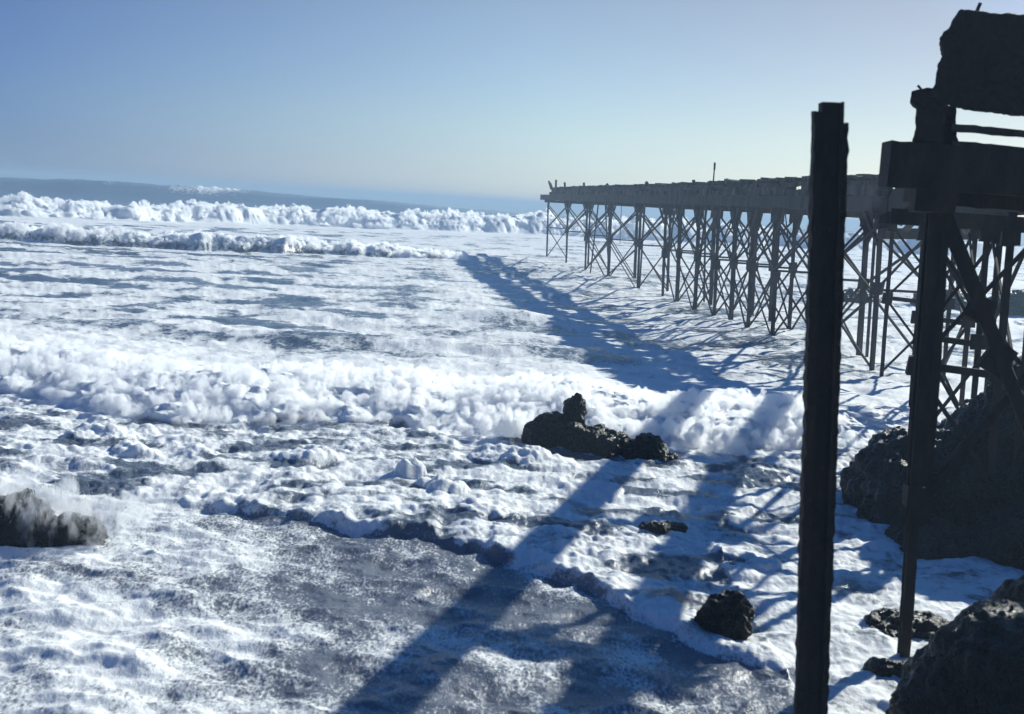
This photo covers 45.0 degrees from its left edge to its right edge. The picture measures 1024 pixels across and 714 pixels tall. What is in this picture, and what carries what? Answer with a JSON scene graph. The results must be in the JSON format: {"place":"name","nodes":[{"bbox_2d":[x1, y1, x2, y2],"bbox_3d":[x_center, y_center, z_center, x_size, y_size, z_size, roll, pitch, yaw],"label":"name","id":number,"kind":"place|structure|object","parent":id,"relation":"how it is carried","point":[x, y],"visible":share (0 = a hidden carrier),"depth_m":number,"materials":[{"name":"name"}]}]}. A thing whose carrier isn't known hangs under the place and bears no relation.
{"place":"outdoors","nodes":[
{"label":"outdoors","id":0,"kind":"place"},
{"bbox_2d":[0,173,1023,713],"bbox_3d":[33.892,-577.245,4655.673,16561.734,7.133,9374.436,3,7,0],"label":"sea","id":1,"kind":"structure","parent":0,"point":[286,427],"depth_m":32.23,"materials":[{"name":"liquid"}]},
{"bbox_2d":[0,488,108,547],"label":"splash rock","id":2,"kind":"object","parent":1,"relation":"in","point":[40,529],"visible":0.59,"depth_m":23.54,"materials":[{"name":"grey stone"}]},
{"bbox_2d":[0,476,148,522],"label":"splash","id":3,"kind":"object","parent":2,"relation":"on","point":[69,501],"visible":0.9,"depth_m":23.62,"materials":[{"name":"white liquid"}]},
{"bbox_2d":[521,392,679,461],"bbox_3d":[2.552,2.384,35.612,4.733,2.585,1.976,5,7,13],"label":"surf rock","id":4,"kind":"object","parent":1,"relation":"in","point":[568,428],"visible":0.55,"depth_m":35.19,"materials":[{"name":"grey stone"}]},
{"bbox_2d":[638,520,687,534],"bbox_3d":[3.304,3.776,27.003,1.191,0.494,0.650,1,8,-18],"label":"rock","id":5,"kind":"object","parent":1,"relation":"in","point":[659,528],"visible":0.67,"depth_m":26.78,"materials":[{"name":"grey stone"}]},
{"bbox_2d":[694,589,754,639],"bbox_3d":[3.558,4.463,20.788,1.003,1.087,0.910,3,7,0],"label":"boulder","id":6,"kind":"object","parent":1,"relation":"in","point":[729,613],"visible":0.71,"depth_m":20.49,"materials":[{"name":"grey stone"}]},
{"bbox_2d":[540,174,968,369],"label":"ruined pier","id":7,"kind":"structure","parent":1,"relation":"in","point":[778,199],"depth_m":81.21,"materials":[{"name":"metal"}]},
{"bbox_2d":[713,162,715,180],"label":"thin pole","id":8,"kind":"object","parent":7,"relation":"on","point":[714,170],"visible":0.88,"depth_m":90.53,"materials":[{"name":"metal"}]},
{"bbox_2d":[794,102,848,713],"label":"iron post","id":9,"kind":"object","parent":1,"relation":"in","point":[824,291],"visible":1,"depth_m":14.09,"materials":[{"name":"black metal"}]},
{"bbox_2d":[843,288,881,302],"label":"reef rock","id":10,"kind":"object","parent":1,"relation":"in","point":[848,293],"visible":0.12,"depth_m":108.21,"materials":[{"name":"grey stone"}]},
{"bbox_2d":[862,656,906,678],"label":"rock spur","id":11,"kind":"structure","parent":1,"relation":"in","point":[883,667],"depth_m":19.24,"materials":[{"name":"grey stone"}]},
{"bbox_2d":[862,607,950,638],"bbox_3d":[6.910,4.708,21.571,1.970,0.541,1.222,3,7,0],"label":"rock slab","id":12,"kind":"object","parent":1,"relation":"in","point":[926,624],"visible":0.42,"depth_m":21.37,"materials":[{"name":"grey stone"}]},
{"bbox_2d":[839,356,1023,569],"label":"rock outcrop","id":13,"kind":"object","parent":1,"relation":"in","point":[976,511],"visible":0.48,"depth_m":28.98,"materials":[{"name":"grey stone"}]},
{"bbox_2d":[910,288,966,309],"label":"reef rock","id":14,"kind":"object","parent":1,"relation":"in","point":[964,302],"visible":0.08,"depth_m":106.77,"materials":[{"name":"grey stone"}]},
{"bbox_2d":[878,140,1023,657],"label":"iron trestle","id":15,"kind":"object","parent":1,"relation":"in","point":[941,195],"visible":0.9,"depth_m":19.68,"materials":[{"name":"black metal"}]},
{"bbox_2d":[910,2,1023,149],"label":"deck remnant","id":16,"kind":"object","parent":15,"relation":"on","point":[980,66],"visible":0.98,"depth_m":18.48,"materials":[{"name":"metal"}]},
{"bbox_2d":[885,574,1023,713],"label":"corner rock","id":17,"kind":"object","parent":1,"relation":"in","point":[969,659],"visible":1,"depth_m":15.86,"materials":[{"name":"grey stone"}]},
{"bbox_2d":[988,289,1023,315],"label":"reef rock","id":18,"kind":"object","parent":1,"relation":"in","point":[1016,305],"visible":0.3,"depth_m":104.28,"materials":[{"name":"grey stone"}]},
{"bbox_2d":[0,0,1023,226],"label":"sky","id":19,"kind":"structure","parent":0,"point":[471,100],"materials":[{"name":"blue"}]}
]}

